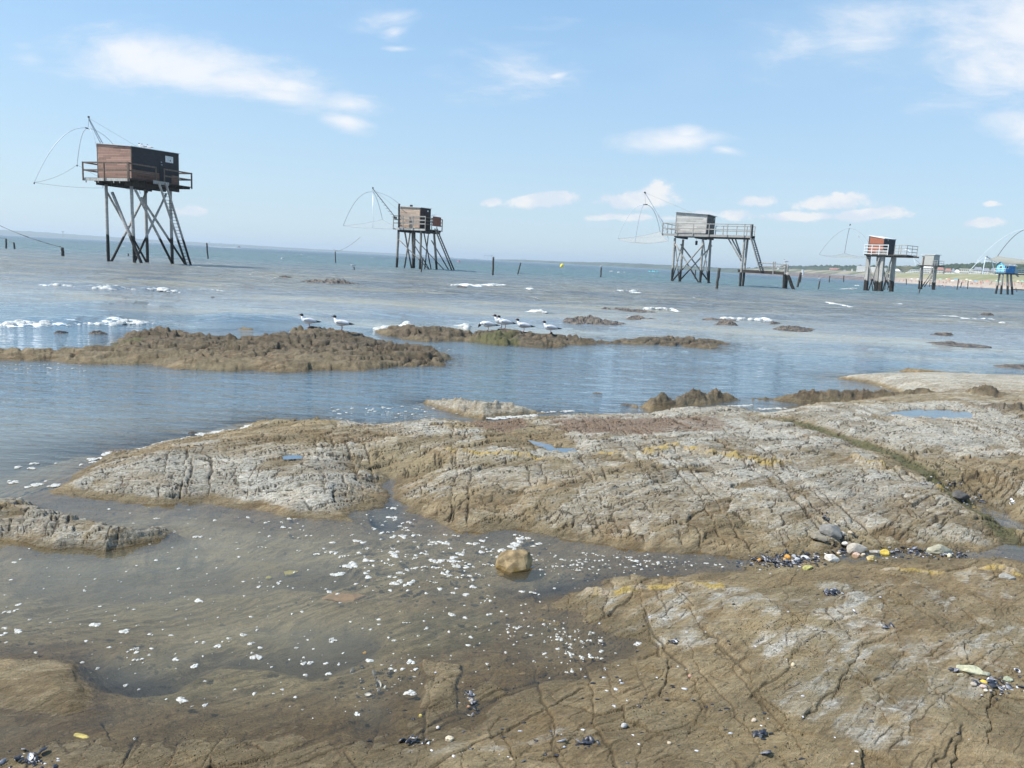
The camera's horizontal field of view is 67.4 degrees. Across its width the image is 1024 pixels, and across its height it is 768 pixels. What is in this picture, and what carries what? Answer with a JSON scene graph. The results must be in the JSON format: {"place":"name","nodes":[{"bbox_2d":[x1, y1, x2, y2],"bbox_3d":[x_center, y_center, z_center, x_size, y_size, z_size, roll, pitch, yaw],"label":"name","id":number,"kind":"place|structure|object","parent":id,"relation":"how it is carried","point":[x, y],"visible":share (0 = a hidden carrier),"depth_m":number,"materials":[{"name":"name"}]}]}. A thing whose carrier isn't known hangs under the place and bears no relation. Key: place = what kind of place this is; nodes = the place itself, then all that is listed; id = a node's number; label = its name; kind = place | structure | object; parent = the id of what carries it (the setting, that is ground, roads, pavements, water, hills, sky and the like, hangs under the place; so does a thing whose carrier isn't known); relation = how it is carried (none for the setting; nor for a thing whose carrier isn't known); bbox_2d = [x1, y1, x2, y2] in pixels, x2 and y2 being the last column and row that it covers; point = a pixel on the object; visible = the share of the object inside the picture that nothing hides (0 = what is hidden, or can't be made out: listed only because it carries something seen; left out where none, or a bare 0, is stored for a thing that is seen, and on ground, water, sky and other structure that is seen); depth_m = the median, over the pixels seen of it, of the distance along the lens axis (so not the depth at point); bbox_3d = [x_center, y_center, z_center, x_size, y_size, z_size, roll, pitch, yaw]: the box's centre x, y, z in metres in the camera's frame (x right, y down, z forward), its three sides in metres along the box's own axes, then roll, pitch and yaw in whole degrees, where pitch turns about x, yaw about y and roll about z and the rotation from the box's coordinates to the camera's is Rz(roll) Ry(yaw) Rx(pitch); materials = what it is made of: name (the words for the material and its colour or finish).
{"place":"outdoors","nodes":[
{"label":"outdoors","id":0,"kind":"place"},
{"bbox_2d":[0,230,453,257],"bbox_3d":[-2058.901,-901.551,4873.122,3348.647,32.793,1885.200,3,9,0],"label":"headland","id":1,"kind":"structure","parent":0,"point":[31,233],"depth_m":4692.42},
{"bbox_2d":[0,328,895,669],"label":"seabed","id":2,"kind":"structure","parent":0,"point":[224,610],"depth_m":3.88,"materials":[{"name":"beige sand"}]},
{"bbox_2d":[0,497,209,599],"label":"rock outcrop","id":3,"kind":"object","parent":2,"relation":"on","point":[106,556],"visible":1,"depth_m":4.18,"materials":[{"name":"grey stone"}]},
{"bbox_2d":[0,615,464,741],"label":"sunken rock","id":4,"kind":"object","parent":2,"relation":"on","point":[53,686],"visible":0.96,"depth_m":3.07,"materials":[{"name":"stone"}]},
{"bbox_2d":[284,570,298,575],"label":"stone","id":5,"kind":"object","parent":2,"relation":"on","point":[288,573],"visible":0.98,"depth_m":4.27,"materials":[{"name":"yellow stone"}]},
{"bbox_2d":[322,592,367,601],"bbox_3d":[-0.849,1.094,3.895,0.236,0.063,0.117,1,9,-5],"label":"stone","id":6,"kind":"object","parent":2,"relation":"on","point":[342,597],"visible":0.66,"depth_m":3.87,"materials":[{"name":"stone"}]},
{"bbox_2d":[0,324,733,373],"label":"reef","id":7,"kind":"object","parent":2,"relation":"on","point":[310,348],"visible":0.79,"depth_m":11.98},
{"bbox_2d":[88,330,109,342],"bbox_3d":[-7.350,-0.853,13.643,0.364,0.216,0.255,1,9,-11],"label":"sea rock","id":8,"kind":"object","parent":7,"relation":"on","point":[99,332],"visible":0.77,"depth_m":13.57,"materials":[{"name":"grey stone"}]},
{"bbox_2d":[300,313,320,327],"bbox_3d":[-4.069,-1.273,15.466,0.468,0.288,0.140,2,9,-8],"label":"gull","id":9,"kind":"object","parent":7,"relation":"on","point":[309,321],"visible":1,"depth_m":15.41,"materials":[{"name":"white"}]},
{"bbox_2d":[331,315,353,329],"bbox_3d":[-3.223,-1.164,14.626,0.468,0.288,0.140,4,9,6],"label":"gull","id":10,"kind":"object","parent":7,"relation":"on","point":[341,323],"visible":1,"depth_m":14.59,"materials":[{"name":"white"}]},
{"bbox_2d":[478,321,499,330],"bbox_3d":[-0.490,-1.226,16.277,0.471,0.206,0.140,2,9,-6],"label":"gull","id":11,"kind":"object","parent":7,"relation":"on","point":[488,324],"visible":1,"depth_m":16.22,"materials":[{"name":"white"}]},
{"bbox_2d":[492,314,502,327],"bbox_3d":[-0.209,-1.383,16.942,0.491,0.302,0.147,2,9,-6],"label":"gull","id":12,"kind":"object","parent":7,"relation":"on","point":[496,319],"visible":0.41,"depth_m":16.89,"materials":[{"name":"white"}]},
{"bbox_2d":[496,315,516,328],"bbox_3d":[-0.123,-1.323,16.451,0.468,0.288,0.140,3,9,-3],"label":"gull","id":13,"kind":"object","parent":7,"relation":"on","point":[505,322],"visible":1,"depth_m":16.40,"materials":[{"name":"white"}]},
{"bbox_2d":[516,318,535,331],"bbox_3d":[0.278,-1.270,16.638,0.468,0.288,0.140,3,9,3],"label":"gull","id":14,"kind":"object","parent":7,"relation":"on","point":[522,325],"visible":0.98,"depth_m":16.59,"materials":[{"name":"white"}]},
{"bbox_2d":[543,321,561,333],"bbox_3d":[0.852,-1.217,16.550,0.468,0.288,0.140,3,9,0],"label":"gull","id":15,"kind":"object","parent":7,"relation":"on","point":[549,327],"visible":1,"depth_m":16.51,"materials":[{"name":"white"}]},
{"bbox_2d":[495,549,532,576],"bbox_3d":[0.015,0.980,4.205,0.214,0.134,0.181,-4,14,-8],"label":"boulder","id":16,"kind":"object","parent":2,"relation":"on","point":[514,563],"visible":1,"depth_m":4.16,"materials":[{"name":"stone"}]},
{"bbox_2d":[0,368,1023,767],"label":"rock shelf","id":17,"kind":"object","parent":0,"point":[680,478],"visible":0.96,"depth_m":4.30,"materials":[{"name":"beige stone"}]},
{"bbox_2d":[0,758,6,764],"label":"mussel shell","id":18,"kind":"object","parent":17,"relation":"on","point":[2,761],"visible":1,"depth_m":2.41},
{"bbox_2d":[27,753,33,760],"bbox_3d":[-1.532,1.188,2.445,0.018,0.006,0.034,-7,28,-31],"label":"mussel shell","id":19,"kind":"object","parent":17,"relation":"on","point":[29,758],"visible":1,"depth_m":2.45},
{"bbox_2d":[74,733,88,738],"bbox_3d":[-1.454,1.190,2.593,0.062,0.014,0.021,5,9,13],"label":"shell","id":20,"kind":"object","parent":17,"relation":"on","point":[79,735],"visible":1,"depth_m":2.59},
{"bbox_2d":[282,454,302,459],"bbox_3d":[-1.636,0.535,5.670,0.186,0.001,0.154,-1,10,-24],"label":"rock pool","id":21,"kind":"object","parent":17,"relation":"on","point":[289,456],"visible":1,"depth_m":5.67,"materials":[{"name":"liquid"}]},
{"bbox_2d":[445,735,453,741],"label":"stone","id":22,"kind":"object","parent":17,"relation":"on","point":[448,738],"visible":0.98,"depth_m":2.63,"materials":[{"name":"white stone"}]},
{"bbox_2d":[8,476,1023,767],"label":"shell debris","id":23,"kind":"object","parent":17,"relation":"on","point":[618,677],"visible":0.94,"depth_m":2.96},
{"bbox_2d":[528,440,576,451],"bbox_3d":[0.320,0.520,6.229,0.586,0.001,0.226,8,11,31],"label":"rock pool","id":24,"kind":"object","parent":17,"relation":"on","point":[551,447],"visible":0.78,"depth_m":6.25,"materials":[{"name":"liquid"}]},
{"bbox_2d":[589,735,593,743],"bbox_3d":[0.267,1.194,2.577,0.018,0.006,0.032,-23,45,-1],"label":"mussel shell","id":25,"kind":"object","parent":17,"relation":"on","point":[591,739],"visible":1,"depth_m":2.58},
{"bbox_2d":[803,565,812,569],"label":"stone","id":26,"kind":"object","parent":17,"relation":"on","point":[807,567],"visible":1,"depth_m":4.25,"materials":[{"name":"yellow stone"}]},
{"bbox_2d":[809,532,826,541],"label":"stone","id":27,"kind":"object","parent":17,"relation":"on","point":[818,536],"visible":1,"depth_m":4.72,"materials":[{"name":"beige stone"}]},
{"bbox_2d":[819,524,841,539],"bbox_3d":[1.991,0.927,4.800,0.136,0.104,0.085,6,7,22],"label":"stone","id":28,"kind":"object","parent":17,"relation":"on","point":[832,531],"visible":0.94,"depth_m":4.77,"materials":[{"name":"white stone"}]},
{"bbox_2d":[824,554,839,562],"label":"stone","id":29,"kind":"object","parent":17,"relation":"on","point":[831,557],"visible":0.81,"depth_m":4.47,"materials":[{"name":"white stone"}]},
{"bbox_2d":[852,552,860,557],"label":"pebble","id":30,"kind":"object","parent":17,"relation":"on","point":[855,555],"visible":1,"depth_m":4.66,"materials":[{"name":"stone"}]},
{"bbox_2d":[847,543,867,553],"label":"stone","id":31,"kind":"object","parent":17,"relation":"on","point":[852,548],"visible":0.99,"depth_m":4.68,"materials":[{"name":"grey stone"}]},
{"bbox_2d":[866,555,876,560],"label":"stone","id":32,"kind":"object","parent":17,"relation":"on","point":[871,557],"visible":1,"depth_m":4.58,"materials":[{"name":"yellow stone"}]},
{"bbox_2d":[868,550,879,554],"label":"stone","id":33,"kind":"object","parent":17,"relation":"on","point":[875,552],"visible":1,"depth_m":4.71,"materials":[{"name":"grey stone"}]},
{"bbox_2d":[880,549,889,555],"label":"stone","id":34,"kind":"object","parent":17,"relation":"on","point":[884,552],"visible":0.98,"depth_m":4.69,"materials":[{"name":"yellow stone"}]},
{"bbox_2d":[887,408,972,418],"bbox_3d":[4.843,0.356,8.785,1.613,0.001,0.711,-4,11,-36],"label":"rock pool","id":35,"kind":"object","parent":17,"relation":"on","point":[933,413],"visible":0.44,"depth_m":8.89,"materials":[{"name":"liquid"}]},
{"bbox_2d":[926,544,951,554],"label":"stone","id":36,"kind":"object","parent":17,"relation":"on","point":[938,549],"visible":0.84,"depth_m":4.71,"materials":[{"name":"grey stone"}]},
{"bbox_2d":[952,490,968,500],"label":"stone","id":37,"kind":"object","parent":17,"relation":"on","point":[959,494],"visible":1,"depth_m":5.75,"materials":[{"name":"grey stone"}]},
{"bbox_2d":[956,665,982,674],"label":"stone","id":38,"kind":"object","parent":17,"relation":"on","point":[971,669],"visible":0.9,"depth_m":3.06,"materials":[{"name":"beige stone"}]},
{"bbox_2d":[980,671,989,675],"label":"stone","id":39,"kind":"object","parent":17,"relation":"on","point":[984,673],"visible":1,"depth_m":3.04,"materials":[{"name":"beige stone"}]},
{"bbox_2d":[982,510,1015,528],"bbox_3d":[3.537,0.994,5.614,0.097,0.001,0.752,3,9,3],"label":"rock pool","id":40,"kind":"object","parent":17,"relation":"on","point":[1000,521],"visible":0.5,"depth_m":5.59,"materials":[{"name":"liquid"}]},
{"bbox_2d":[998,573,1015,579],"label":"stone","id":41,"kind":"object","parent":17,"relation":"on","point":[1006,576],"visible":1,"depth_m":4.20,"materials":[{"name":"white stone"}]},
{"bbox_2d":[1002,676,1012,681],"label":"stone","id":42,"kind":"object","parent":17,"relation":"on","point":[1007,679],"visible":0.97,"depth_m":3.01,"materials":[{"name":"beige stone"}]},
{"bbox_2d":[0,235,1023,507],"bbox_3d":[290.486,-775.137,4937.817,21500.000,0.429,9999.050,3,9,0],"label":"sea","id":43,"kind":"structure","parent":0,"point":[870,331],"depth_m":19.27,"materials":[{"name":"liquid"}]},
{"bbox_2d":[33,116,192,264],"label":"fishing hut","id":44,"kind":"object","parent":43,"relation":"in","point":[135,169],"visible":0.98,"depth_m":60.71,"materials":[{"name":"brown wood"}]},
{"bbox_2d":[159,156,171,182],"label":"door","id":45,"kind":"structure","parent":44,"relation":"in","point":[162,164],"depth_m":61.88,"materials":[{"name":"black wood"}]},
{"bbox_2d":[102,449,130,452],"bbox_3d":[-3.101,0.605,6.092,0.276,0.164,0.193,2,9,-5],"label":"foam","id":46,"kind":"object","parent":43,"relation":"in","point":[114,450],"visible":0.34,"depth_m":6.08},
{"bbox_2d":[187,431,197,436],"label":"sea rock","id":47,"kind":"object","parent":43,"relation":"in","point":[192,433],"visible":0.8,"depth_m":6.77,"materials":[{"name":"grey stone"}]},
{"bbox_2d":[300,278,363,284],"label":"sea rock","id":48,"kind":"object","parent":43,"relation":"in","point":[336,281],"visible":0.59,"depth_m":40.32,"materials":[{"name":"stone"}]},
{"bbox_2d":[343,187,454,269],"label":"fishing hut","id":49,"kind":"object","parent":43,"relation":"in","point":[412,221],"visible":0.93,"depth_m":94.50,"materials":[{"name":"brown wood"}]},
{"bbox_2d":[425,210,429,228],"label":"door","id":50,"kind":"structure","parent":49,"relation":"in","point":[427,214],"depth_m":95.05,"materials":[{"name":"black paint"}]},
{"bbox_2d":[0,349,881,739],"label":"sea foam","id":51,"kind":"object","parent":43,"relation":"on","point":[392,553],"visible":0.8,"depth_m":4.08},
{"bbox_2d":[492,257,493,274],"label":"mooring post","id":52,"kind":"object","parent":43,"relation":"in","point":[492,265],"visible":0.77,"depth_m":87.03,"materials":[{"name":"grey wood"}]},
{"bbox_2d":[0,283,1004,329],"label":"surf foam","id":53,"kind":"object","parent":43,"relation":"on","point":[467,326],"visible":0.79,"depth_m":18.15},
{"bbox_2d":[563,315,624,325],"bbox_3d":[2.367,-1.828,22.426,2.173,0.355,1.521,0,9,-16],"label":"sea rock","id":54,"kind":"object","parent":43,"relation":"in","point":[589,319],"visible":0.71,"depth_m":22.07,"materials":[{"name":"stone"}]},
{"bbox_2d":[620,403,631,407],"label":"sea rock","id":55,"kind":"object","parent":43,"relation":"in","point":[627,405],"visible":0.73,"depth_m":9.27,"materials":[{"name":"grey stone"}]},
{"bbox_2d":[601,307,656,312],"bbox_3d":[4.317,-2.770,29.230,2.769,0.260,1.938,0,10,-20],"label":"sea rock","id":56,"kind":"object","parent":43,"relation":"in","point":[634,310],"visible":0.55,"depth_m":28.84,"materials":[{"name":"stone"}]},
{"bbox_2d":[624,315,652,319],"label":"sea rock","id":57,"kind":"object","parent":43,"relation":"in","point":[636,317],"visible":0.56,"depth_m":24.81,"materials":[{"name":"stone"}]},
{"bbox_2d":[618,192,794,288],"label":"fishing hut","id":58,"kind":"object","parent":43,"relation":"in","point":[687,225],"visible":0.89,"depth_m":96.80,"materials":[{"name":"grey wood"}]},
{"bbox_2d":[716,268,720,288],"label":"mooring post","id":59,"kind":"object","parent":43,"relation":"in","point":[718,277],"visible":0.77,"depth_m":71.69,"materials":[{"name":"grey wood"}]},
{"bbox_2d":[703,318,735,321],"bbox_3d":[7.115,-2.144,26.271,1.704,0.246,1.193,0,10,-17],"label":"foam","id":60,"kind":"object","parent":43,"relation":"in","point":[724,319],"visible":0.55,"depth_m":26.11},
{"bbox_2d":[713,320,737,325],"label":"sea rock","id":61,"kind":"object","parent":43,"relation":"in","point":[730,323],"visible":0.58,"depth_m":23.93,"materials":[{"name":"stone"}]},
{"bbox_2d":[772,325,814,331],"bbox_3d":[8.800,-1.683,23.885,1.499,0.263,1.050,0,9,-16],"label":"sea rock","id":62,"kind":"object","parent":43,"relation":"in","point":[795,328],"visible":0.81,"depth_m":23.64,"materials":[{"name":"grey stone"}]},
{"bbox_2d":[796,272,801,286],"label":"mooring post","id":63,"kind":"object","parent":43,"relation":"in","point":[799,278],"visible":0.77,"depth_m":112.98,"materials":[{"name":"grey wood"}]},
{"bbox_2d":[819,224,918,291],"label":"fishing hut","id":64,"kind":"object","parent":43,"relation":"in","point":[880,248],"visible":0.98,"depth_m":112.18,"materials":[{"name":"wood"}]},
{"bbox_2d":[896,249,944,289],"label":"fishing hut","id":65,"kind":"object","parent":43,"relation":"in","point":[931,260],"visible":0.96,"depth_m":174.41,"materials":[{"name":"grey wood"}]},
{"bbox_2d":[930,332,952,335],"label":"sea rock","id":66,"kind":"object","parent":43,"relation":"in","point":[946,334],"visible":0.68,"depth_m":24.85,"materials":[{"name":"grey stone"}]},
{"bbox_2d":[927,341,991,347],"bbox_3d":[12.376,-1.058,21.296,1.838,0.216,1.287,1,9,-13],"label":"sea rock","id":67,"kind":"object","parent":43,"relation":"in","point":[951,343],"visible":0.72,"depth_m":21.01,"materials":[{"name":"grey stone"}]},
{"bbox_2d":[970,256,1023,294],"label":"fishing hut","id":68,"kind":"object","parent":43,"relation":"in","point":[1007,269],"visible":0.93,"depth_m":159.30,"materials":[{"name":"blue paint"}]},
{"bbox_2d":[978,229,1023,263],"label":"lift net","id":69,"kind":"object","parent":68,"relation":"attached to","point":[1007,260],"visible":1,"depth_m":99.29,"materials":[{"name":"plastic"}]},
{"bbox_2d":[993,364,1023,369],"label":"sea rock","id":70,"kind":"object","parent":43,"relation":"in","point":[1015,366],"visible":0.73,"depth_m":15.89,"materials":[{"name":"grey stone"}]},
{"bbox_2d":[0,0,1023,267],"label":"sky","id":71,"kind":"structure","parent":0,"point":[533,129],"materials":[{"name":"blue"}]},
{"bbox_2d":[494,259,747,272],"bbox_3d":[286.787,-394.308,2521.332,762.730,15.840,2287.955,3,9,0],"label":"wooded headland","id":72,"kind":"structure","parent":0,"point":[694,268],"depth_m":2392.63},
{"bbox_2d":[742,267,1023,288],"bbox_3d":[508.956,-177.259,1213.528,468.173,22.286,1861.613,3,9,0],"label":"shore","id":73,"kind":"structure","parent":0,"point":[817,272],"depth_m":718.90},
{"bbox_2d":[856,266,864,271],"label":"apartment block","id":74,"kind":"structure","parent":73,"relation":"on","point":[860,268],"depth_m":1040.89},
{"bbox_2d":[749,262,1023,273],"bbox_3d":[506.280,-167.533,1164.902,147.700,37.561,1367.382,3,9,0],"label":"woodland","id":75,"kind":"object","parent":73,"relation":"on","point":[957,266],"visible":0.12,"depth_m":824.60,"materials":[{"name":"green plant"}]},
{"bbox_2d":[906,269,919,272],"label":"beach house","id":76,"kind":"structure","parent":73,"relation":"on","point":[912,271],"depth_m":851.33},
{"bbox_2d":[923,266,932,272],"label":"beach house","id":77,"kind":"structure","parent":73,"relation":"on","point":[926,268],"depth_m":803.56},
{"bbox_2d":[937,267,943,273],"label":"beach house","id":78,"kind":"structure","parent":73,"relation":"on","point":[940,270],"depth_m":769.01,"materials":[{"name":"tile"}]},
{"bbox_2d":[944,268,950,273],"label":"beach house","id":79,"kind":"structure","parent":73,"relation":"on","point":[947,270],"depth_m":737.52,"materials":[{"name":"tile"}]},
{"bbox_2d":[959,268,972,273],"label":"beach house","id":80,"kind":"structure","parent":73,"relation":"on","point":[963,271],"depth_m":703.89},
{"bbox_2d":[973,267,981,273],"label":"beach house","id":81,"kind":"structure","parent":73,"relation":"on","point":[977,270],"depth_m":680.81,"materials":[{"name":"stone"}]},
{"bbox_2d":[983,268,989,273],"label":"beach house","id":82,"kind":"structure","parent":73,"relation":"on","point":[986,271],"depth_m":666.16,"materials":[{"name":"stone"}]}
]}

